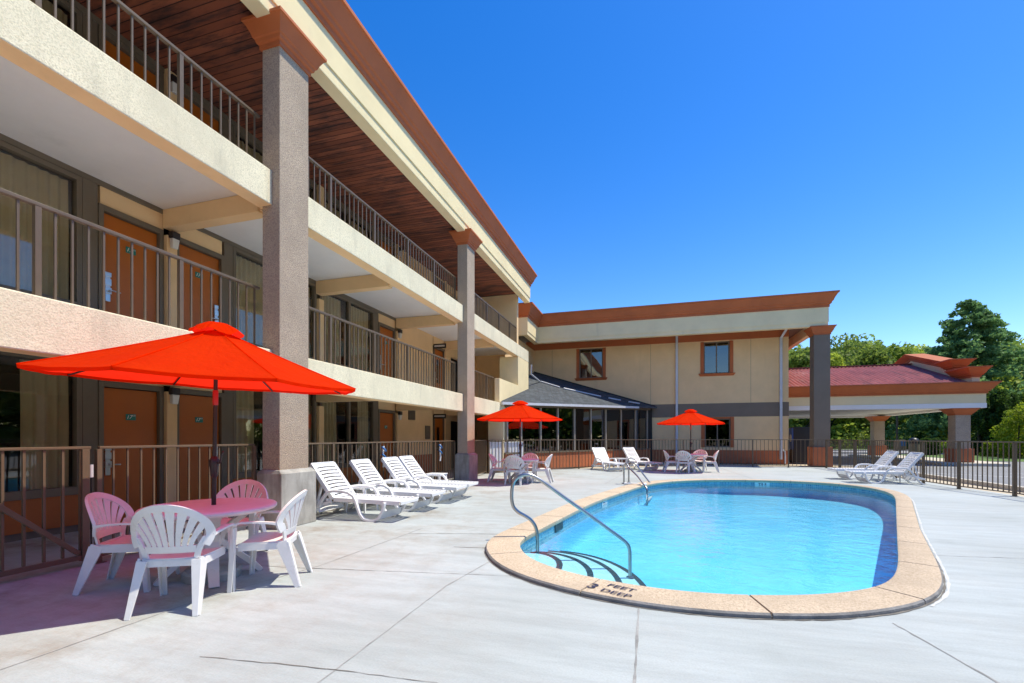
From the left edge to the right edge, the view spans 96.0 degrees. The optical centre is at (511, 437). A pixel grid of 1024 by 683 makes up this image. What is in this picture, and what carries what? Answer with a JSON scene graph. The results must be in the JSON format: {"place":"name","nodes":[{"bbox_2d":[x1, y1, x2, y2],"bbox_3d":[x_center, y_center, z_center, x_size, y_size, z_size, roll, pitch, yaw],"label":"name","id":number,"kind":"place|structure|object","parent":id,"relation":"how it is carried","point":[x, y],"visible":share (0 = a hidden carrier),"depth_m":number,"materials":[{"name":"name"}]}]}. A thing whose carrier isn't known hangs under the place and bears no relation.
{"place":"outdoors","nodes":[
{"label":"outdoors","id":0,"kind":"place"},
{"bbox_2d":[0,466,1023,682],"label":"pool deck","id":1,"kind":"structure","parent":0,"point":[490,624],"depth_m":3.52,"materials":[{"name":"concrete"}]},
{"bbox_2d":[72,492,179,595],"bbox_3d":[-3.645,0.962,4.385,0.611,0.889,0.663,0,0,-13],"label":"armchair","id":2,"kind":"object","parent":1,"relation":"on","point":[104,524],"visible":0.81,"depth_m":4.29,"materials":[{"name":"white plastic"}]},
{"bbox_2d":[94,444,255,563],"bbox_3d":[-4.300,0.750,6.129,0.122,1.299,2.173,0,0,18],"label":"picket fence","id":3,"kind":"object","parent":1,"relation":"on","point":[98,469],"visible":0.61,"depth_m":5.84,"materials":[{"name":"beige metal"}]},
{"bbox_2d":[0,446,93,576],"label":"gate","id":4,"kind":"structure","parent":3,"relation":"attached to","point":[85,471],"depth_m":4.70,"materials":[{"name":"beige metal"}]},
{"bbox_2d":[124,504,235,620],"bbox_3d":[-2.763,0.962,3.855,0.663,0.889,0.611,0,0,-10],"label":"armchair","id":5,"kind":"object","parent":1,"relation":"on","point":[162,556],"visible":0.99,"depth_m":3.66,"materials":[{"name":"white plastic"}]},
{"bbox_2d":[16,321,355,584],"bbox_3d":[-2.974,0.128,4.608,2.518,2.545,2.518,1,0,17],"label":"patio umbrella","id":6,"kind":"object","parent":1,"relation":"on","point":[215,356],"visible":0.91,"depth_m":4.12,"materials":[{"name":"red fabric"}]},
{"bbox_2d":[135,498,276,588],"bbox_3d":[-3.019,1.046,4.622,1.184,0.740,1.184,0,0,17],"label":"patio table","id":7,"kind":"object","parent":1,"relation":"on","point":[239,509],"visible":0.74,"depth_m":4.50,"materials":[{"name":"white plastic"}]},
{"bbox_2d":[194,479,268,555],"bbox_3d":[-3.223,0.962,5.386,0.663,0.889,0.611,0,0,-7],"label":"armchair","id":8,"kind":"object","parent":1,"relation":"on","point":[250,483],"visible":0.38,"depth_m":5.59,"materials":[{"name":"white plastic"}]},
{"bbox_2d":[227,489,312,592],"bbox_3d":[-2.325,0.962,4.494,0.611,0.889,0.663,0,0,-11],"label":"armchair","id":9,"kind":"object","parent":1,"relation":"on","point":[282,539],"visible":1,"depth_m":4.32,"materials":[{"name":"white plastic"}]},
{"bbox_2d":[345,484,377,512],"bbox_3d":[-2.854,1.158,8.759,0.460,0.486,0.460,0,0,17],"label":"side table","id":10,"kind":"object","parent":1,"relation":"on","point":[364,492],"visible":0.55,"depth_m":8.61,"materials":[{"name":"white plastic"}]},
{"bbox_2d":[309,461,418,521],"bbox_3d":[-2.611,0.928,8.081,1.845,0.960,0.810,0,0,17],"label":"sun lounger","id":11,"kind":"object","parent":1,"relation":"on","point":[349,494],"visible":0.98,"depth_m":8.03,"materials":[{"name":"white plastic"}]},
{"bbox_2d":[308,440,455,510],"bbox_3d":[-2.777,0.750,11.069,0.120,1.299,6.990,0,0,17],"label":"picket fence","id":12,"kind":"object","parent":1,"relation":"on","point":[434,456],"visible":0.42,"depth_m":10.66,"materials":[{"name":"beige metal"}]},
{"bbox_2d":[381,446,385,466],"bbox_3d":[-2.889,0.440,10.420,0.106,0.487,0.122,0,0,17],"label":"door handle","id":13,"kind":"object","parent":12,"relation":"attached to","point":[383,450],"visible":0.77,"depth_m":10.41,"materials":[{"name":"silver plastic"}]},
{"bbox_2d":[439,444,441,460],"bbox_3d":[-2.045,0.440,13.236,0.106,0.487,0.122,0,0,17],"label":"door handle","id":14,"kind":"object","parent":12,"relation":"attached to","point":[440,448],"visible":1,"depth_m":13.23,"materials":[{"name":"silver metal"}]},
{"bbox_2d":[379,479,406,495],"bbox_3d":[-2.538,1.158,9.813,0.460,0.486,0.460,0,0,17],"label":"side table","id":15,"kind":"object","parent":1,"relation":"on","point":[395,483],"visible":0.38,"depth_m":9.65,"materials":[{"name":"white plastic"}]},
{"bbox_2d":[347,459,445,511],"bbox_3d":[-2.291,0.928,9.148,1.845,0.960,0.810,0,0,16],"label":"sun lounger","id":16,"kind":"object","parent":1,"relation":"on","point":[383,488],"visible":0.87,"depth_m":9.09,"materials":[{"name":"white plastic"}]},
{"bbox_2d":[381,457,466,503],"bbox_3d":[-1.969,0.928,10.220,1.845,0.960,0.810,0,0,16],"label":"sun lounger","id":17,"kind":"object","parent":1,"relation":"on","point":[412,482],"visible":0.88,"depth_m":10.17,"materials":[{"name":"white plastic"}]},
{"bbox_2d":[426,473,447,491],"bbox_3d":[-1.929,1.158,11.666,0.460,0.486,0.460,0,0,17],"label":"side table","id":18,"kind":"object","parent":1,"relation":"on","point":[439,477],"visible":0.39,"depth_m":11.63,"materials":[{"name":"white plastic"}]},
{"bbox_2d":[398,455,478,498],"bbox_3d":[-1.766,0.928,10.897,1.845,0.960,0.810,0,0,17],"label":"sun lounger","id":19,"kind":"object","parent":1,"relation":"on","point":[420,474],"visible":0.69,"depth_m":10.98,"materials":[{"name":"white plastic"}]},
{"bbox_2d":[475,440,487,473],"bbox_3d":[-1.253,0.750,16.375,0.130,1.299,2.880,0,0,10],"label":"picket fence","id":20,"kind":"object","parent":1,"relation":"on","point":[484,456],"visible":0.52,"depth_m":17.27,"materials":[{"name":"beige metal"}]},
{"bbox_2d":[487,454,508,481],"bbox_3d":[-0.434,0.962,14.513,0.611,0.889,0.663,0,0,11],"label":"armchair","id":21,"kind":"object","parent":1,"relation":"on","point":[493,460],"visible":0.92,"depth_m":14.33,"materials":[{"name":"white plastic"}]},
{"bbox_2d":[0,474,1003,682],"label":"deck joints","id":22,"kind":"object","parent":1,"relation":"on","point":[636,644],"visible":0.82,"depth_m":3.30,"materials":[{"name":"grey concrete"}]},
{"bbox_2d":[504,455,527,484],"bbox_3d":[0.109,0.962,13.732,0.663,0.889,0.611,0,0,18],"label":"armchair","id":23,"kind":"object","parent":1,"relation":"on","point":[510,467],"visible":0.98,"depth_m":13.54,"materials":[{"name":"white plastic"}]},
{"bbox_2d":[477,401,561,482],"bbox_3d":[0.259,0.128,14.403,2.518,2.545,2.518,0,0,13],"label":"patio umbrella","id":24,"kind":"object","parent":1,"relation":"on","point":[520,411],"visible":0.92,"depth_m":13.94,"materials":[{"name":"fabric"}]},
{"bbox_2d":[501,458,538,482],"bbox_3d":[0.259,1.046,14.403,1.184,0.740,1.184,0,0,-6],"label":"patio table","id":25,"kind":"object","parent":1,"relation":"on","point":[525,460],"visible":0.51,"depth_m":14.23,"materials":[{"name":"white plastic"}]},
{"bbox_2d":[521,453,537,480],"bbox_3d":[0.533,0.962,15.068,0.663,0.889,0.611,0,0,20],"label":"armchair","id":26,"kind":"object","parent":1,"relation":"on","point":[533,455],"visible":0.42,"depth_m":15.21,"materials":[{"name":"white plastic"}]},
{"bbox_2d":[531,454,553,482],"bbox_3d":[0.958,0.962,14.278,0.611,0.889,0.663,0,0,14],"label":"armchair","id":27,"kind":"object","parent":1,"relation":"on","point":[547,469],"visible":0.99,"depth_m":14.06,"materials":[{"name":"white plastic"}]},
{"bbox_2d":[200,468,945,682],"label":"deck cracks","id":28,"kind":"object","parent":1,"relation":"on","point":[943,591],"visible":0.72,"depth_m":3.69,"materials":[{"name":"grey concrete"}]},
{"bbox_2d":[590,447,624,470],"bbox_3d":[4.080,0.928,19.498,0.810,0.960,1.845,0,0,-20],"label":"sun lounger","id":29,"kind":"object","parent":1,"relation":"on","point":[604,462],"visible":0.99,"depth_m":19.92,"materials":[{"name":"white plastic"}]},
{"bbox_2d":[614,458,627,468],"bbox_3d":[4.764,1.158,20.234,0.460,0.486,0.460,0,0,-18],"label":"side table","id":30,"kind":"object","parent":1,"relation":"on","point":[619,459],"visible":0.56,"depth_m":20.07,"materials":[{"name":"white plastic"}]},
{"bbox_2d":[622,447,662,470],"bbox_3d":[5.602,0.928,19.911,0.810,0.960,1.845,0,0,-28],"label":"sun lounger","id":31,"kind":"object","parent":1,"relation":"on","point":[629,450],"visible":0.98,"depth_m":20.20,"materials":[{"name":"white plastic"}]},
{"bbox_2d":[488,439,825,473],"bbox_3d":[6.468,0.750,20.407,15.654,1.299,2.279,0,0,-12],"label":"picket fence","id":32,"kind":"object","parent":1,"relation":"on","point":[752,465],"visible":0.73,"depth_m":21.09,"materials":[{"name":"beige metal"}]},
{"bbox_2d":[490,442,522,468],"bbox_3d":[-0.206,0.720,18.398,1.650,1.080,0.020,0,0,-37],"label":"white board","id":33,"kind":"object","parent":32,"relation":"attached to","point":[492,448],"visible":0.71,"depth_m":18.20,"materials":[{"name":"paint"}]},
{"bbox_2d":[662,450,679,471],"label":"armchair","id":34,"kind":"object","parent":1,"relation":"on","point":[667,462],"visible":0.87,"depth_m":18.58,"materials":[{"name":"white plastic"}]},
{"bbox_2d":[675,451,693,472],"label":"armchair","id":35,"kind":"object","parent":1,"relation":"on","point":[679,455],"visible":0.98,"depth_m":18.01,"materials":[{"name":"white plastic"}]},
{"bbox_2d":[675,453,706,471],"bbox_3d":[7.274,1.046,18.751,1.184,0.740,1.184,0,0,-35],"label":"patio table","id":36,"kind":"object","parent":1,"relation":"on","point":[691,460],"visible":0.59,"depth_m":18.68,"materials":[{"name":"white plastic"}]},
{"bbox_2d":[657,409,724,471],"bbox_3d":[7.274,0.128,18.751,2.518,2.545,2.518,0,0,26],"label":"patio umbrella","id":37,"kind":"object","parent":1,"relation":"on","point":[690,417],"visible":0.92,"depth_m":18.26,"materials":[{"name":"fabric"}]},
{"bbox_2d":[694,449,706,470],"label":"armchair","id":38,"kind":"object","parent":1,"relation":"on","point":[701,451],"visible":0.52,"depth_m":19.50,"materials":[{"name":"white plastic"}]},
{"bbox_2d":[702,450,719,472],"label":"armchair","id":39,"kind":"object","parent":1,"relation":"on","point":[714,456],"visible":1,"depth_m":18.33,"materials":[{"name":"white plastic"}]},
{"bbox_2d":[486,479,942,619],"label":"swimming pool","id":40,"kind":"structure","parent":1,"relation":"in","point":[739,576],"depth_m":7.55,"materials":[{"name":"liquid"}]},
{"bbox_2d":[510,473,633,578],"bbox_3d":[0.822,1.208,6.301,1.702,1.444,0.110,0,0,-1],"label":"handrail","id":41,"kind":"object","parent":40,"relation":"attached to","point":[578,507],"visible":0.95,"depth_m":6.28,"materials":[{"name":"silver metal"}]},
{"bbox_2d":[622,462,652,505],"bbox_3d":[3.645,1.383,13.430,0.902,1.234,1.476,0,0,17],"label":"pool ladder","id":42,"kind":"object","parent":40,"relation":"attached to","point":[638,477],"visible":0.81,"depth_m":13.83,"materials":[{"name":"silver metal"}]},
{"bbox_2d":[559,484,896,567],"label":"water","id":43,"kind":"structure","parent":40,"relation":"in","point":[783,490],"depth_m":10.72,"materials":[{"name":"blue liquid"}]},
{"bbox_2d":[828,451,898,480],"bbox_3d":[11.667,0.928,15.321,1.845,0.960,0.810,0,0,13],"label":"sun lounger","id":44,"kind":"object","parent":1,"relation":"on","point":[894,454],"visible":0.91,"depth_m":15.19,"materials":[{"name":"white plastic"}]},
{"bbox_2d":[845,452,925,484],"bbox_3d":[11.372,0.928,14.096,1.845,0.960,0.810,0,0,15],"label":"sun lounger","id":45,"kind":"object","parent":1,"relation":"on","point":[909,458],"visible":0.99,"depth_m":13.90,"materials":[{"name":"white plastic"}]},
{"bbox_2d":[878,466,900,481],"bbox_3d":[11.949,1.158,14.602,0.460,0.486,0.460,0,0,17],"label":"side table","id":46,"kind":"object","parent":1,"relation":"on","point":[892,474],"visible":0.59,"depth_m":14.46,"materials":[{"name":"white plastic"}]},
{"bbox_2d":[825,439,1023,496],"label":"picket fence","id":47,"kind":"object","parent":1,"relation":"on","point":[922,462],"visible":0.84,"depth_m":13.18,"materials":[{"name":"beige metal"}]},
{"bbox_2d":[910,498,950,606],"bbox_3d":[6.744,1.396,7.731,0.304,0.001,10.223,0,0,38],"label":"joint sealant","id":48,"kind":"object","parent":1,"relation":"on","point":[946,593],"visible":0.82,"depth_m":4.86,"materials":[{"name":"white rubber"}]},
{"bbox_2d":[346,0,1023,350],"label":"sky","id":49,"kind":"structure","parent":0,"point":[633,152],"materials":[{"name":"blue"}]},
{"bbox_2d":[451,462,1023,496],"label":"ground","id":50,"kind":"structure","parent":0,"point":[794,465],"depth_m":22.52,"materials":[{"name":"beige concrete"}]},
{"bbox_2d":[0,0,536,542],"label":"motel wing","id":51,"kind":"structure","parent":50,"relation":"on","point":[290,180],"depth_m":7.67,"materials":[{"name":"beige paint"}]},
{"bbox_2d":[0,351,81,501],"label":"window","id":52,"kind":"structure","parent":51,"relation":"in","point":[44,401],"depth_m":6.64,"materials":[{"name":"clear glass"}]},
{"bbox_2d":[0,140,81,305],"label":"window","id":53,"kind":"structure","parent":51,"relation":"in","point":[19,177],"depth_m":6.51,"materials":[{"name":"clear glass"}]},
{"bbox_2d":[30,0,81,36],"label":"window","id":54,"kind":"structure","parent":51,"relation":"in","point":[47,6],"depth_m":6.78,"materials":[{"name":"black glass"}]},
{"bbox_2d":[98,380,163,522],"bbox_3d":[-6.280,0.260,7.594,0.186,2.280,0.990,0,0,17],"label":"door","id":55,"kind":"structure","parent":51,"relation":"in","point":[131,417],"depth_m":7.63,"materials":[{"name":"wood"}]},
{"bbox_2d":[98,203,163,324],"bbox_3d":[-6.280,-2.480,7.594,0.186,2.280,0.990,0,0,17],"label":"door","id":56,"kind":"structure","parent":51,"relation":"in","point":[112,219],"depth_m":7.57,"materials":[{"name":"wood"}]},
{"bbox_2d":[98,25,163,94],"bbox_3d":[-6.280,-5.220,7.594,0.186,2.280,0.990,0,0,17],"label":"door","id":57,"kind":"structure","parent":51,"relation":"in","point":[110,40],"depth_m":7.57,"materials":[{"name":"wood"}]},
{"bbox_2d":[177,389,224,500],"bbox_3d":[-5.935,0.260,8.744,0.186,2.280,0.990,0,0,17],"label":"door","id":58,"kind":"structure","parent":51,"relation":"in","point":[194,413],"depth_m":8.72,"materials":[{"name":"wood"}]},
{"bbox_2d":[177,237,224,329],"bbox_3d":[-5.935,-2.480,8.744,0.186,2.280,0.990,0,0,17],"label":"door","id":59,"kind":"structure","parent":51,"relation":"in","point":[191,251],"depth_m":8.76,"materials":[{"name":"wood"}]},
{"bbox_2d":[184,89,224,136],"bbox_3d":[-5.935,-5.220,8.744,0.186,2.280,0.990,0,0,17],"label":"door","id":60,"kind":"structure","parent":51,"relation":"in","point":[195,102],"depth_m":8.83,"materials":[{"name":"wood"}]},
{"bbox_2d":[233,390,316,478],"bbox_3d":[-5.429,-0.153,10.607,0.195,2.005,2.450,0,0,17],"label":"window","id":61,"kind":"structure","parent":51,"relation":"in","point":[243,401],"depth_m":9.89,"materials":[{"name":"black glass"}]},
{"bbox_2d":[233,247,316,359],"bbox_3d":[-5.429,-2.893,10.607,0.195,2.005,2.450,0,0,17],"label":"window","id":62,"kind":"structure","parent":51,"relation":"in","point":[245,270],"depth_m":10.05,"materials":[{"name":"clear glass"}]},
{"bbox_2d":[233,126,316,201],"bbox_3d":[-5.429,-5.498,10.607,0.195,1.735,2.450,0,0,17],"label":"window","id":63,"kind":"structure","parent":51,"relation":"in","point":[258,157],"depth_m":9.98,"materials":[{"name":"black glass"}]},
{"bbox_2d":[317,401,374,467],"bbox_3d":[-4.685,-0.153,13.088,0.195,2.005,2.450,0,0,17],"label":"window","id":64,"kind":"structure","parent":51,"relation":"in","point":[330,429],"depth_m":13.05,"materials":[{"name":"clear glass"}]},
{"bbox_2d":[317,294,374,372],"bbox_3d":[-4.685,-2.893,13.088,0.195,2.005,2.450,0,0,17],"label":"window","id":65,"kind":"structure","parent":51,"relation":"in","point":[354,315],"depth_m":13.13,"materials":[{"name":"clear glass"}]},
{"bbox_2d":[326,195,371,240],"bbox_3d":[-4.685,-5.498,13.088,0.195,1.735,2.450,0,0,17],"label":"window","id":66,"kind":"structure","parent":51,"relation":"in","point":[337,205],"depth_m":13.09,"materials":[{"name":"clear glass"}]},
{"bbox_2d":[378,234,394,256],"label":"door","id":67,"kind":"structure","parent":51,"relation":"in","point":[379,236],"depth_m":14.97,"materials":[{"name":"wood"}]},
{"bbox_2d":[378,409,395,480],"bbox_3d":[-4.082,0.260,14.922,0.186,2.280,0.990,0,0,17],"label":"door","id":68,"kind":"structure","parent":51,"relation":"in","point":[386,421],"depth_m":14.97,"materials":[{"name":"wood"}]},
{"bbox_2d":[378,322,395,377],"bbox_3d":[-4.082,-2.480,14.922,0.186,2.280,0.990,0,0,17],"label":"door","id":69,"kind":"structure","parent":51,"relation":"in","point":[386,330],"depth_m":14.97,"materials":[{"name":"wood"}]},
{"bbox_2d":[433,419,443,470],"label":"door","id":70,"kind":"structure","parent":51,"relation":"in","point":[438,424],"depth_m":18.73,"materials":[{"name":"brown wood"}]},
{"bbox_2d":[433,348,444,388],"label":"door","id":71,"kind":"structure","parent":51,"relation":"in","point":[439,352],"depth_m":18.75,"materials":[{"name":"brown wood"}]},
{"bbox_2d":[436,277,443,291],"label":"door","id":72,"kind":"structure","parent":51,"relation":"in","point":[436,277],"depth_m":18.73,"materials":[{"name":"brown wood"}]},
{"bbox_2d":[501,365,656,471],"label":"sunroom","id":73,"kind":"structure","parent":50,"relation":"on","point":[592,413],"depth_m":22.07,"materials":[{"name":"glass"}]},
{"bbox_2d":[477,290,839,466],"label":"lobby wing","id":74,"kind":"structure","parent":50,"relation":"on","point":[726,361],"depth_m":24.57,"materials":[{"name":"beige paint"}]},
{"bbox_2d":[574,347,607,380],"bbox_3d":[4.595,-4.240,26.806,1.895,1.860,0.247,0,0,17],"label":"window","id":75,"kind":"structure","parent":74,"relation":"in","point":[590,363],"depth_m":26.86,"materials":[{"name":"clear glass"}]},
{"bbox_2d":[699,340,734,375],"bbox_3d":[11.047,-4.240,24.871,1.825,1.860,0.247,0,0,17],"label":"window","id":76,"kind":"structure","parent":74,"relation":"in","point":[716,358],"depth_m":24.92,"materials":[{"name":"clear glass"}]},
{"bbox_2d":[701,417,733,446],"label":"window","id":77,"kind":"structure","parent":74,"relation":"in","point":[722,431],"depth_m":24.90,"materials":[{"name":"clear glass"}]},
{"bbox_2d":[789,427,809,463],"bbox_3d":[15.503,0.425,24.869,0.851,1.950,0.750,0,0,17],"label":"vending machine","id":78,"kind":"object","parent":50,"relation":"on","point":[799,433],"visible":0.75,"depth_m":24.54,"materials":[{"name":"black paint"}]},
{"bbox_2d":[789,449,1023,491],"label":"kerb","id":79,"kind":"structure","parent":50,"relation":"on","point":[985,484],"depth_m":13.92,"materials":[{"name":"concrete"}]},
{"bbox_2d":[1007,390,1022,445],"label":"arborvitae","id":80,"kind":"object","parent":50,"relation":"on","point":[1014,395],"visible":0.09,"depth_m":39.68,"materials":[{"name":"green plant"}]},
{"bbox_2d":[897,441,905,454],"bbox_3d":[28.635,0.800,33.991,0.500,1.200,0.415,0,0,-3],"label":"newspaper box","id":81,"kind":"object","parent":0,"point":[901,446],"visible":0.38,"depth_m":33.80,"materials":[{"name":"blue metal"}]},
{"bbox_2d":[789,453,1023,486],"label":"asphalt","id":82,"kind":"structure","parent":0,"point":[989,473],"depth_m":19.68,"materials":[{"name":"grey asphalt"}]},
{"bbox_2d":[789,354,1001,462],"bbox_3d":[21.023,-1.880,29.713,9.360,6.560,12.800,0,0,17],"label":"entrance canopy","id":83,"kind":"object","parent":82,"relation":"on","point":[955,391],"visible":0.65,"depth_m":24.30,"materials":[{"name":"ceramic"}]},
{"bbox_2d":[849,454,1010,466],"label":"kerb island","id":84,"kind":"structure","parent":82,"relation":"on","point":[979,463],"depth_m":23.17,"materials":[{"name":"concrete"}]},
{"bbox_2d":[901,454,1023,461],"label":"grass verge","id":85,"kind":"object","parent":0,"point":[989,458],"depth_m":30.61,"materials":[{"name":"green plant"}]},
{"bbox_2d":[896,415,897,450],"bbox_3d":[31.750,-0.695,37.998,0.140,4.210,0.133,0,0,17],"label":"post","id":86,"kind":"object","parent":85,"relation":"on","point":[897,428],"visible":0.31,"depth_m":37.93,"materials":[{"name":"grey metal"}]},
{"bbox_2d":[909,438,919,455],"bbox_3d":[28.782,0.715,32.999,0.660,1.370,0.660,0,0,17],"label":"trash can","id":87,"kind":"object","parent":85,"relation":"on","point":[913,445],"visible":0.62,"depth_m":32.78,"materials":[{"name":"black paint"}]},
{"bbox_2d":[919,437,942,454],"bbox_3d":[33.502,0.754,36.997,1.688,1.535,1.706,0,0,-44],"label":"shrub","id":88,"kind":"object","parent":85,"relation":"on","point":[931,443],"visible":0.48,"depth_m":36.53,"materials":[{"name":"green plant"}]},
{"bbox_2d":[971,392,996,454],"bbox_3d":[37.018,-0.986,36.502,2.408,5.924,2.137,0,0,17],"label":"arborvitae","id":89,"kind":"object","parent":85,"relation":"on","point":[978,417],"visible":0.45,"depth_m":36.04,"materials":[{"name":"green plant"}]},
{"bbox_2d":[978,442,1007,456],"bbox_3d":[35.263,0.914,33.510,1.941,1.400,1.784,0,0,17],"label":"shrub","id":90,"kind":"object","parent":85,"relation":"on","point":[989,449],"visible":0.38,"depth_m":33.55,"materials":[{"name":"green plant"}]},
{"bbox_2d":[975,388,1016,450],"bbox_3d":[38.017,-1.085,36.047,2.672,5.689,2.407,0,0,17],"label":"arborvitae","id":91,"kind":"object","parent":85,"relation":"on","point":[1000,401],"visible":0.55,"depth_m":35.66,"materials":[{"name":"green plant"}]},
{"bbox_2d":[989,402,1023,457],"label":"shrub","id":92,"kind":"object","parent":85,"relation":"on","point":[1003,432],"visible":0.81,"depth_m":31.06,"materials":[{"name":"green plant"}]},
{"label":"lawn","id":93,"kind":"structure","parent":0,"visible":0},
{"bbox_2d":[789,351,832,427],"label":"tree","id":94,"kind":"object","parent":93,"relation":"on","point":[798,359],"visible":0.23,"depth_m":58.74,"materials":[{"name":"green plant"}]},
{"bbox_2d":[797,347,833,427],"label":"pine tree","id":95,"kind":"object","parent":93,"relation":"on","point":[806,351],"visible":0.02,"depth_m":64.96,"materials":[{"name":"green plant"}]},
{"bbox_2d":[803,352,860,447],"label":"broadleaf tree","id":96,"kind":"object","parent":93,"relation":"on","point":[836,359],"visible":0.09,"depth_m":59.98,"materials":[{"name":"green plant"}]},
{"bbox_2d":[798,418,926,448],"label":"undergrowth","id":97,"kind":"object","parent":93,"relation":"on","point":[851,437],"visible":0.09,"depth_m":57.13,"materials":[{"name":"green plant"}]},
{"bbox_2d":[830,332,895,427],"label":"broadleaf tree","id":98,"kind":"object","parent":93,"relation":"on","point":[848,351],"visible":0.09,"depth_m":67.74,"materials":[{"name":"green plant"}]},
{"bbox_2d":[843,340,893,364],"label":"broadleaf tree","id":99,"kind":"object","parent":93,"relation":"on","point":[875,343],"visible":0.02,"depth_m":71.54,"materials":[{"name":"green plant"}]},
{"bbox_2d":[846,346,909,435],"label":"tree","id":100,"kind":"object","parent":93,"relation":"on","point":[876,355],"visible":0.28,"depth_m":59.72,"materials":[{"name":"green plant"}]},
{"bbox_2d":[849,436,927,448],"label":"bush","id":101,"kind":"object","parent":93,"relation":"on","point":[866,442],"visible":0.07,"depth_m":56.98,"materials":[{"name":"green plant"}]},
{"bbox_2d":[885,341,927,431],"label":"broadleaf tree","id":102,"kind":"object","parent":93,"relation":"on","point":[898,352],"visible":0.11,"depth_m":68.54,"materials":[{"name":"green plant"}]},
{"bbox_2d":[789,333,1023,420],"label":"wood","id":103,"kind":"object","parent":93,"relation":"on","point":[1018,345],"depth_m":78.81,"materials":[{"name":"green plant"}]},
{"bbox_2d":[909,344,928,416],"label":"broadleaf tree","id":104,"kind":"object","parent":93,"relation":"on","point":[920,349],"depth_m":71.27,"materials":[{"name":"green plant"}]},
{"bbox_2d":[885,299,1023,447],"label":"cedar tree","id":105,"kind":"object","parent":93,"relation":"on","point":[986,329],"visible":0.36,"depth_m":48.46,"materials":[{"name":"green plant"}]},
{"bbox_2d":[937,375,1023,440],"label":"broadleaf tree","id":106,"kind":"object","parent":93,"relation":"on","point":[1003,385],"visible":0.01,"depth_m":45.76,"materials":[{"name":"green plant"}]}
]}

